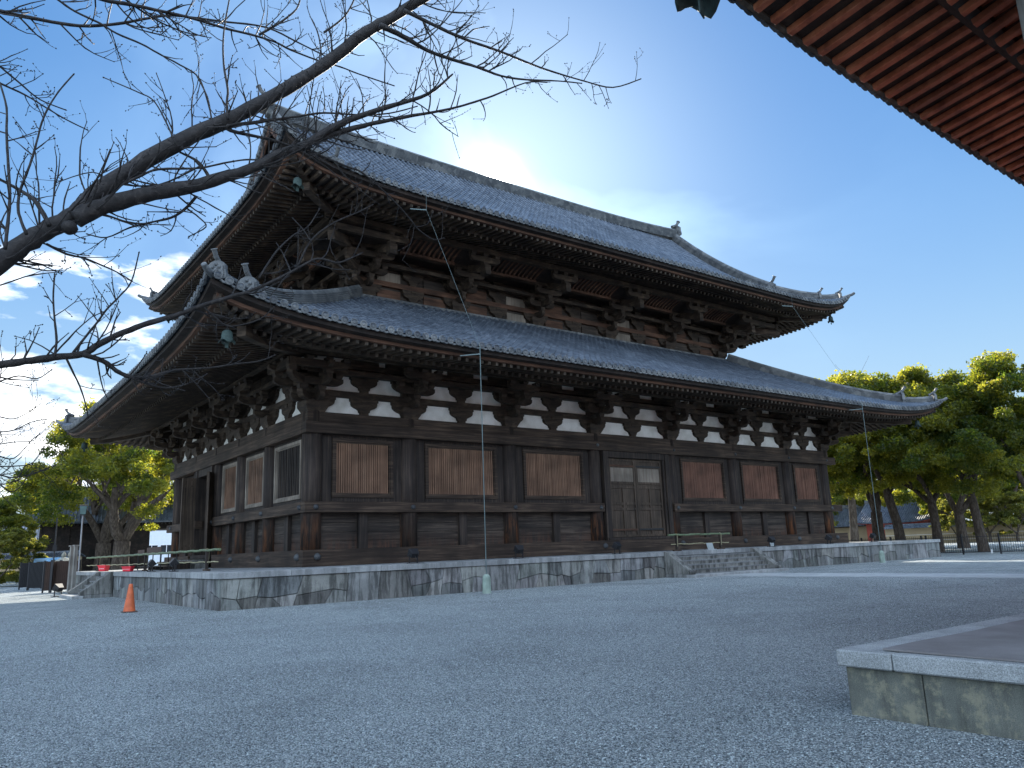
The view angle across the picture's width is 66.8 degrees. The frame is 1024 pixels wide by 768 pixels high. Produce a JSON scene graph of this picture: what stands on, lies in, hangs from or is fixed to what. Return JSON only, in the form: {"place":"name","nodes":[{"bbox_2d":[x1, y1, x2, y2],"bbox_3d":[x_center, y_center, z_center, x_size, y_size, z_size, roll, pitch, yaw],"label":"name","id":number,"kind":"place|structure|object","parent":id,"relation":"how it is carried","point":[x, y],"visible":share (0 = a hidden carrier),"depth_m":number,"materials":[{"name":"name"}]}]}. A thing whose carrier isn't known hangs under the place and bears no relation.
{"place":"outdoors","nodes":[
{"label":"outdoors","id":0,"kind":"place"},
{"bbox_2d":[0,525,39,552],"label":"tiled house","id":1,"kind":"structure","parent":0,"point":[37,531],"depth_m":94.36,"materials":[{"name":"paint"}]},
{"bbox_2d":[148,530,171,565],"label":"white building","id":2,"kind":"structure","parent":0,"point":[160,538],"depth_m":125.36,"materials":[{"name":"paint"}]},
{"bbox_2d":[160,544,170,551],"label":"window","id":3,"kind":"structure","parent":2,"relation":"in","point":[166,547],"depth_m":125.49,"materials":[{"name":"white paint"}]},
{"bbox_2d":[0,541,1023,767],"bbox_3d":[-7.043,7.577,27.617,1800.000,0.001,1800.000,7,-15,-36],"label":"gravel ground","id":4,"kind":"structure","parent":0,"point":[23,602],"depth_m":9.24,"materials":[{"name":"grey gravel"}]},
{"bbox_2d":[0,571,7,583],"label":"clipped bush","id":5,"kind":"object","parent":4,"relation":"on","point":[2,579],"visible":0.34,"depth_m":57.83,"materials":[{"name":"green plant"}]},
{"bbox_2d":[5,570,19,583],"bbox_3d":[-36.679,14.398,57.879,2.290,1.094,2.600,7,-15,-36],"label":"clipped bush","id":6,"kind":"object","parent":4,"relation":"on","point":[11,577],"visible":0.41,"depth_m":57.08,"materials":[{"name":"green plant"}]},
{"bbox_2d":[0,528,28,576],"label":"tree","id":7,"kind":"object","parent":4,"relation":"on","point":[14,536],"visible":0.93,"depth_m":57.62,"materials":[{"name":"green plant"}]},
{"bbox_2d":[0,535,50,569],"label":"tree","id":8,"kind":"object","parent":4,"relation":"on","point":[34,544],"visible":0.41,"depth_m":61.54,"materials":[{"name":"green plant"}]},
{"bbox_2d":[0,499,51,547],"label":"camphor tree","id":9,"kind":"object","parent":4,"relation":"on","point":[10,517],"visible":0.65,"depth_m":69.54,"materials":[{"name":"green plant"}]},
{"bbox_2d":[18,562,41,589],"bbox_3d":[-30.942,12.320,49.911,1.280,1.700,0.120,7,-15,-36],"label":"folding screen","id":10,"kind":"object","parent":4,"relation":"on","point":[23,574],"visible":0.42,"depth_m":49.63,"materials":[{"name":"black metal"}]},
{"bbox_2d":[26,561,46,589],"bbox_3d":[-29.122,11.756,47.572,1.280,1.700,0.120,-5,-12,12],"label":"folding screen","id":11,"kind":"object","parent":4,"relation":"on","point":[35,575],"visible":0.81,"depth_m":47.56,"materials":[{"name":"black metal"}]},
{"bbox_2d":[0,550,85,571],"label":"tiled wall","id":12,"kind":"structure","parent":4,"relation":"on","point":[49,554],"depth_m":80.88,"materials":[{"name":"paint"}]},
{"bbox_2d":[33,557,60,562],"bbox_3d":[-34.866,14.231,58.980,1.800,1.992,4.450,9,-17,-43],"label":"parked van","id":13,"kind":"object","parent":4,"relation":"on","point":[42,559],"visible":0.03,"depth_m":58.25,"materials":[{"name":"blue paint"}]},
{"bbox_2d":[52,518,57,559],"bbox_3d":[-28.966,10.694,49.104,0.240,4.400,0.240,5,-14,-30],"label":"lamp pole","id":14,"kind":"object","parent":4,"relation":"on","point":[54,549],"visible":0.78,"depth_m":49.13,"materials":[{"name":"black metal"}]},
{"bbox_2d":[48,560,62,592],"bbox_3d":[-24.793,10.446,42.149,0.120,1.700,0.980,-1,-12,-3],"label":"folding screen","id":15,"kind":"object","parent":4,"relation":"on","point":[53,568],"visible":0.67,"depth_m":41.79,"materials":[{"name":"black metal"}]},
{"bbox_2d":[52,583,63,596],"bbox_3d":[-20.950,9.567,36.014,0.419,0.596,0.692,-6,-13,18],"label":"floodlight","id":16,"kind":"object","parent":4,"relation":"on","point":[58,587],"visible":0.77,"depth_m":35.79,"materials":[{"name":"black metal"}]},
{"bbox_2d":[41,559,81,592],"bbox_3d":[-24.544,10.466,42.289,1.780,1.700,0.120,7,-15,-36],"label":"folding screen","id":17,"kind":"object","parent":4,"relation":"on","point":[62,572],"visible":0.59,"depth_m":42.19,"materials":[{"name":"brown wood"}]},
{"bbox_2d":[56,552,68,560],"bbox_3d":[-27.972,11.586,48.295,1.005,2.250,1.160,-11,-15,35],"label":"stone lantern","id":18,"kind":"object","parent":4,"relation":"on","point":[63,558],"visible":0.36,"depth_m":48.29,"materials":[{"name":"grey stone"}]},
{"bbox_2d":[66,545,73,593],"bbox_3d":[-22.765,9.551,39.995,0.240,2.410,0.260,-12,-16,40],"label":"timber post","id":19,"kind":"object","parent":4,"relation":"on","point":[70,567],"visible":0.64,"depth_m":39.94,"materials":[{"name":"grey wood"}]},
{"bbox_2d":[71,545,79,588],"bbox_3d":[-22.128,9.364,39.226,0.240,2.410,0.260,-12,-16,40],"label":"timber post","id":20,"kind":"object","parent":4,"relation":"on","point":[74,567],"visible":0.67,"depth_m":39.20,"materials":[{"name":"grey wood"}]},
{"bbox_2d":[60,572,112,598],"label":"stone steps","id":21,"kind":"structure","parent":4,"relation":"on","point":[96,585],"depth_m":33.62,"materials":[{"name":"grey stone"}]},
{"bbox_2d":[0,429,173,570],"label":"camphor tree","id":22,"kind":"object","parent":4,"relation":"on","point":[103,536],"visible":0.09,"depth_m":84.00,"materials":[{"name":"green plant"}]},
{"bbox_2d":[4,397,174,569],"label":"camphor tree","id":23,"kind":"object","parent":4,"relation":"on","point":[140,479],"visible":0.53,"depth_m":65.60,"materials":[{"name":"green plant"}]},
{"bbox_2d":[27,487,172,570],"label":"temple gate","id":24,"kind":"structure","parent":4,"relation":"on","point":[66,536],"depth_m":86.08,"materials":[{"name":"brown wood"}]},
{"bbox_2d":[121,584,137,612],"bbox_3d":[-11.269,6.316,22.888,0.400,0.810,0.400,7,-15,-36],"label":"traffic cone","id":25,"kind":"object","parent":4,"relation":"on","point":[129,605],"visible":1,"depth_m":22.78,"materials":[{"name":"orange plastic"}]},
{"bbox_2d":[0,0,642,509],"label":"bare cherry tree","id":26,"kind":"object","parent":4,"relation":"on","point":[96,198],"visible":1,"depth_m":4.50,"materials":[{"name":"brown plant"}]},
{"bbox_2d":[410,207,490,593],"bbox_3d":[-2.446,-0.382,28.606,0.687,15.640,3.992,8,-16,-39],"label":"lightning rod","id":27,"kind":"object","parent":4,"relation":"on","point":[486,584],"visible":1,"depth_m":26.30,"materials":[{"name":"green metal"}]},
{"bbox_2d":[75,539,940,610],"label":"stone platform","id":28,"kind":"structure","parent":4,"relation":"on","point":[221,589],"depth_m":27.04,"materials":[{"name":"grey stone"}]},
{"bbox_2d":[78,505,87,571],"bbox_3d":[-23.893,9.044,42.931,0.400,4.700,0.422,4,-14,-28],"label":"lamp pole","id":29,"kind":"object","parent":28,"relation":"on","point":[83,509],"visible":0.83,"depth_m":43.18,"materials":[{"name":"black metal"}]},
{"bbox_2d":[97,565,110,570],"bbox_3d":[-20.406,9.210,38.789,0.528,0.302,0.383,-5,-12,14],"label":"basket","id":30,"kind":"object","parent":28,"relation":"on","point":[103,567],"visible":0.95,"depth_m":38.66,"materials":[{"name":"red plastic"}]},
{"bbox_2d":[124,566,134,571],"bbox_3d":[-16.820,8.125,34.102,0.384,0.220,0.278,-5,-12,14],"label":"basket","id":31,"kind":"object","parent":28,"relation":"on","point":[129,568],"visible":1,"depth_m":34.01,"materials":[{"name":"red plastic"}]},
{"bbox_2d":[146,559,156,571],"bbox_3d":[-14.208,7.153,30.585,0.345,0.473,0.554,7,-15,-36],"label":"floodlight","id":32,"kind":"object","parent":28,"relation":"on","point":[151,563],"visible":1,"depth_m":30.56,"materials":[{"name":"black metal"}]},
{"bbox_2d":[86,548,220,570],"bbox_3d":[-16.485,7.836,34.122,0.157,0.765,21.533,7,-15,-38],"label":"bamboo barrier","id":33,"kind":"object","parent":28,"relation":"on","point":[206,561],"visible":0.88,"depth_m":31.34,"materials":[{"name":"green wood"}]},
{"bbox_2d":[137,546,177,569],"bbox_3d":[-16.484,8.100,35.969,0.720,1.020,4.700,7,-15,-36],"label":"slatted rack","id":34,"kind":"object","parent":28,"relation":"on","point":[154,549],"visible":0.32,"depth_m":35.23,"materials":[{"name":"wood"}]},
{"bbox_2d":[148,561,191,569],"bbox_3d":[-16.296,8.611,36.824,1.250,0.360,3.200,7,-15,-36],"label":"plank bench","id":35,"kind":"object","parent":28,"relation":"on","point":[179,566],"visible":0.55,"depth_m":35.81,"materials":[{"name":"brown wood"}]},
{"bbox_2d":[168,558,178,571],"bbox_3d":[-12.177,6.516,27.934,0.345,0.473,0.554,7,-15,-36],"label":"floodlight","id":36,"kind":"object","parent":28,"relation":"on","point":[173,562],"visible":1,"depth_m":27.90,"materials":[{"name":"black metal"}]},
{"bbox_2d":[407,548,417,563],"bbox_3d":[-3.245,5.823,26.279,0.577,0.496,0.353,5,-14,-30],"label":"floodlight","id":37,"kind":"object","parent":28,"relation":"on","point":[412,553],"visible":0.97,"depth_m":26.17,"materials":[{"name":"black metal"}]},
{"bbox_2d":[56,84,947,568],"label":"temple hall","id":38,"kind":"structure","parent":28,"relation":"on","point":[620,398],"depth_m":35.95,"materials":[{"name":"brown wood"}]},
{"bbox_2d":[79,441,88,451],"bbox_3d":[-24.727,3.597,44.882,0.498,0.660,0.399,7,-15,-36],"label":"wind bell","id":39,"kind":"object","parent":38,"relation":"hanging from","point":[84,445],"visible":1,"depth_m":44.80,"materials":[{"name":"teal metal"}]},
{"bbox_2d":[177,466,214,568],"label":"side door","id":40,"kind":"structure","parent":38,"relation":"in","point":[197,494],"depth_m":39.07,"materials":[{"name":"brown wood"}]},
{"bbox_2d":[218,327,235,347],"bbox_3d":[-8.521,-1.396,23.204,0.498,0.660,0.399,7,-15,-36],"label":"wind bell","id":41,"kind":"object","parent":38,"relation":"hanging from","point":[226,336],"visible":0.98,"depth_m":23.13,"materials":[{"name":"teal metal"}]},
{"bbox_2d":[221,459,236,515],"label":"window","id":42,"kind":"structure","parent":38,"relation":"in","point":[229,475],"depth_m":36.14,"materials":[{"name":"brown wood"}]},
{"bbox_2d":[244,450,264,511],"bbox_3d":[-10.984,4.197,33.374,0.220,2.520,2.800,7,-15,-36],"label":"window","id":43,"kind":"structure","parent":38,"relation":"in","point":[254,480],"depth_m":33.43,"materials":[{"name":"brown wood"}]},
{"bbox_2d":[273,437,301,506],"bbox_3d":[-8.726,3.489,30.427,0.220,2.520,3.320,7,-15,-36],"label":"window","id":44,"kind":"structure","parent":38,"relation":"in","point":[287,455],"depth_m":30.42,"materials":[{"name":"brown wood"}]},
{"bbox_2d":[291,175,303,191],"bbox_3d":[-8.102,-7.584,29.309,0.498,0.660,0.399,7,-15,-36],"label":"wind bell","id":45,"kind":"object","parent":38,"relation":"hanging from","point":[297,184],"visible":1,"depth_m":29.25,"materials":[{"name":"teal metal"}]},
{"bbox_2d":[322,434,400,501],"bbox_3d":[-5.789,3.296,30.030,3.320,2.520,0.220,7,-15,-36],"label":"window","id":46,"kind":"structure","parent":38,"relation":"in","point":[354,468],"depth_m":29.94,"materials":[{"name":"brown wood"}]},
{"bbox_2d":[416,440,503,502],"bbox_3d":[-2.144,3.731,32.718,4.340,2.520,0.220,7,-15,-36],"label":"window","id":47,"kind":"structure","parent":38,"relation":"in","point":[446,471],"depth_m":32.58,"materials":[{"name":"brown wood"}]},
{"bbox_2d":[516,446,590,502],"bbox_3d":[1.914,4.216,35.710,4.350,2.520,0.220,7,-15,-36],"label":"window","id":48,"kind":"structure","parent":38,"relation":"in","point":[544,475],"depth_m":35.59,"materials":[{"name":"brown wood"}]},
{"bbox_2d":[599,450,674,539],"bbox_3d":[6.157,5.562,38.598,4.660,4.260,0.680,7,-15,-36],"label":"double door","id":49,"kind":"structure","parent":38,"relation":"in","point":[636,487],"depth_m":38.51,"materials":[{"name":"brown wood"}]},
{"bbox_2d":[675,456,730,503],"bbox_3d":[10.302,5.218,41.895,4.350,2.520,0.220,7,-15,-36],"label":"window","id":50,"kind":"structure","parent":38,"relation":"in","point":[700,480],"depth_m":41.79,"materials":[{"name":"brown wood"}]},
{"bbox_2d":[736,459,784,503],"bbox_3d":[14.364,5.703,44.890,4.350,2.520,0.220,7,-15,-36],"label":"window","id":51,"kind":"structure","parent":38,"relation":"in","point":[759,482],"depth_m":44.81,"materials":[{"name":"brown wood"}]},
{"bbox_2d":[789,463,823,504],"bbox_3d":[18.009,6.139,47.578,3.310,2.520,0.220,7,-15,-36],"label":"window","id":52,"kind":"structure","parent":38,"relation":"in","point":[805,478],"depth_m":47.53,"materials":[{"name":"brown wood"}]},
{"bbox_2d":[828,315,833,324],"bbox_3d":[20.882,-4.215,50.818,0.498,0.660,0.399,7,-15,-36],"label":"wind bell","id":53,"kind":"object","parent":38,"relation":"hanging from","point":[830,318],"visible":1,"depth_m":50.74,"materials":[{"name":"teal metal"}]},
{"bbox_2d":[914,419,920,428],"bbox_3d":[25.476,2.510,48.745,0.498,0.660,0.399,7,-15,-36],"label":"wind bell","id":54,"kind":"object","parent":38,"relation":"hanging from","point":[917,422],"visible":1,"depth_m":48.66,"materials":[{"name":"teal metal"}]},
{"bbox_2d":[513,545,523,558],"bbox_3d":[0.362,6.252,28.928,0.577,0.496,0.353,3,-13,-25],"label":"floodlight","id":55,"kind":"object","parent":28,"relation":"on","point":[518,549],"visible":0.9,"depth_m":28.83,"materials":[{"name":"black metal"}]},
{"bbox_2d":[612,542,623,553],"bbox_3d":[4.401,6.741,31.938,0.577,0.496,0.353,9,-16,-41],"label":"floodlight","id":56,"kind":"object","parent":28,"relation":"on","point":[616,545],"visible":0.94,"depth_m":31.81,"materials":[{"name":"black metal"}]},
{"bbox_2d":[668,532,729,550],"bbox_3d":[8.528,7.120,35.099,4.204,0.763,0.154,7,-15,-36],"label":"bamboo barrier","id":57,"kind":"object","parent":28,"relation":"on","point":[720,542],"visible":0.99,"depth_m":34.96,"materials":[{"name":"green wood"}]},
{"bbox_2d":[705,543,713,549],"bbox_3d":[8.921,7.347,35.111,0.450,0.307,0.229,8,-15,-39],"label":"notice board","id":58,"kind":"object","parent":28,"relation":"on","point":[710,546],"visible":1,"depth_m":35.04,"materials":[{"name":"paper"}]},
{"bbox_2d":[767,536,775,546],"bbox_3d":[12.860,7.744,38.139,0.577,0.496,0.353,3,-13,-22],"label":"floodlight","id":59,"kind":"object","parent":28,"relation":"on","point":[771,539],"visible":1,"depth_m":38.05,"materials":[{"name":"black metal"}]},
{"bbox_2d":[825,534,832,543],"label":"floodlight","id":60,"kind":"object","parent":28,"relation":"on","point":[828,537],"visible":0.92,"depth_m":41.00,"materials":[{"name":"black metal"}]},
{"bbox_2d":[869,533,877,541],"bbox_3d":[20.429,8.652,43.738,0.577,0.496,0.353,5,-14,-32],"label":"floodlight","id":61,"kind":"object","parent":28,"relation":"on","point":[872,535],"visible":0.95,"depth_m":43.64,"materials":[{"name":"black metal"}]},
{"bbox_2d":[664,548,788,577],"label":"stone steps","id":62,"kind":"structure","parent":4,"relation":"on","point":[755,560],"depth_m":33.55,"materials":[{"name":"grey stone"}]},
{"bbox_2d":[782,297,885,562],"bbox_3d":[17.824,2.039,43.552,0.687,15.640,3.992,8,-16,-39],"label":"lightning rod","id":63,"kind":"object","parent":4,"relation":"on","point":[881,557],"visible":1,"depth_m":41.33,"materials":[{"name":"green metal"}]},
{"bbox_2d":[833,504,867,541],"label":"tiled house","id":64,"kind":"structure","parent":4,"relation":"on","point":[843,524],"depth_m":132.57,"materials":[{"name":"paint"}]},
{"bbox_2d":[831,481,880,525],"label":"camphor tree","id":65,"kind":"object","parent":4,"relation":"on","point":[838,501],"visible":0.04,"depth_m":133.02,"materials":[{"name":"green plant"}]},
{"bbox_2d":[831,472,884,499],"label":"camphor tree","id":66,"kind":"object","parent":4,"relation":"on","point":[863,492],"depth_m":78.27,"materials":[{"name":"green plant"}]},
{"bbox_2d":[848,478,876,541],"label":"camphor tree","id":67,"kind":"object","parent":4,"relation":"on","point":[854,533],"depth_m":100.58,"materials":[{"name":"brown plant"}]},
{"bbox_2d":[842,479,905,504],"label":"camphor tree","id":68,"kind":"object","parent":4,"relation":"on","point":[880,494],"visible":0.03,"depth_m":137.50,"materials":[{"name":"green plant"}]},
{"bbox_2d":[814,370,965,540],"bbox_3d":[29.946,6.277,64.314,18.013,15.528,17.043,-4,-12,10],"label":"camphor tree","id":69,"kind":"object","parent":4,"relation":"on","point":[843,492],"visible":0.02,"depth_m":63.89,"materials":[{"name":"green plant"}]},
{"bbox_2d":[857,497,948,540],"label":"shrine building","id":70,"kind":"structure","parent":4,"relation":"on","point":[909,513],"depth_m":123.57,"materials":[{"name":"tile"}]},
{"bbox_2d":[825,356,1003,539],"bbox_3d":[29.505,5.917,62.316,15.702,15.427,16.202,-5,-12,13],"label":"camphor tree","id":71,"kind":"object","parent":4,"relation":"on","point":[897,450],"visible":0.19,"depth_m":59.69,"materials":[{"name":"green plant"}]},
{"bbox_2d":[892,476,957,514],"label":"camphor tree","id":72,"kind":"object","parent":4,"relation":"on","point":[895,491],"visible":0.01,"depth_m":120.21,"materials":[{"name":"green plant"}]},
{"bbox_2d":[835,362,1023,551],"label":"camphor tree","id":73,"kind":"object","parent":4,"relation":"on","point":[913,380],"visible":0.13,"depth_m":59.42,"materials":[{"name":"green plant"}]},
{"bbox_2d":[849,533,1023,554],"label":"iron fence","id":74,"kind":"object","parent":4,"relation":"on","point":[962,543],"visible":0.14,"depth_m":49.76,"materials":[{"name":"black metal"}]},
{"bbox_2d":[863,376,1023,551],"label":"camphor tree","id":75,"kind":"object","parent":4,"relation":"on","point":[999,428],"visible":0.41,"depth_m":54.72,"materials":[{"name":"green plant"}]},
{"bbox_2d":[929,498,974,536],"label":"tree","id":76,"kind":"object","parent":4,"relation":"on","point":[946,521],"visible":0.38,"depth_m":104.77,"materials":[{"name":"green plant"}]},
{"bbox_2d":[881,463,1023,547],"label":"camphor tree","id":77,"kind":"object","parent":4,"relation":"on","point":[959,508],"visible":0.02,"depth_m":69.73,"materials":[{"name":"green plant"}]},
{"bbox_2d":[884,522,1023,542],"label":"boundary wall","id":78,"kind":"structure","parent":4,"relation":"on","point":[915,530],"depth_m":108.78,"materials":[{"name":"paint"}]},
{"bbox_2d":[918,486,1022,515],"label":"camphor tree","id":79,"kind":"object","parent":4,"relation":"on","point":[923,510],"visible":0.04,"depth_m":117.38,"materials":[{"name":"green plant"}]},
{"bbox_2d":[918,349,1023,490],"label":"camphor tree","id":80,"kind":"object","parent":4,"relation":"on","point":[999,372],"visible":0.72,"depth_m":52.68,"materials":[{"name":"green plant"}]},
{"bbox_2d":[936,469,1022,509],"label":"camphor tree","id":81,"kind":"object","parent":4,"relation":"on","point":[1016,490],"visible":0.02,"depth_m":104.45,"materials":[{"name":"green plant"}]},
{"bbox_2d":[964,491,1013,541],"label":"tree","id":82,"kind":"object","parent":4,"relation":"on","point":[985,516],"visible":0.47,"depth_m":99.54,"materials":[{"name":"green plant"}]},
{"bbox_2d":[966,483,1022,514],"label":"camphor tree","id":83,"kind":"object","parent":4,"relation":"on","point":[1005,491],"visible":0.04,"depth_m":109.40,"materials":[{"name":"green plant"}]},
{"bbox_2d":[983,489,1023,541],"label":"tree","id":84,"kind":"object","parent":4,"relation":"on","point":[1017,511],"visible":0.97,"depth_m":97.74,"materials":[{"name":"green plant"}]},
{"bbox_2d":[0,0,1023,519],"label":"sky","id":85,"kind":"structure","parent":0,"point":[769,161],"materials":[{"name":"blue"}]},
{"bbox_2d":[722,573,1023,577],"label":"stone path","id":86,"kind":"structure","parent":0,"point":[959,575],"depth_m":27.64,"materials":[{"name":"grey stone"}]},
{"bbox_2d":[836,613,1023,740],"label":"stone terrace","id":87,"kind":"structure","parent":0,"point":[977,696],"depth_m":5.86,"materials":[{"name":"grey stone"}]},
{"bbox_2d":[728,0,1023,185],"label":"neighbour hall","id":88,"kind":"structure","parent":87,"relation":"on","point":[951,71],"depth_m":10.29,"materials":[{"name":"red wood"}]},
{"bbox_2d":[675,0,719,18],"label":"wind bell","id":89,"kind":"object","parent":88,"relation":"hanging from","point":[706,8],"visible":1,"depth_m":7.67,"materials":[{"name":"green metal"}]},
{"bbox_2d":[882,619,1023,661],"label":"terrace floor","id":90,"kind":"structure","parent":87,"relation":"on","point":[1003,642],"depth_m":6.27,"materials":[{"name":"stone"}]}
]}

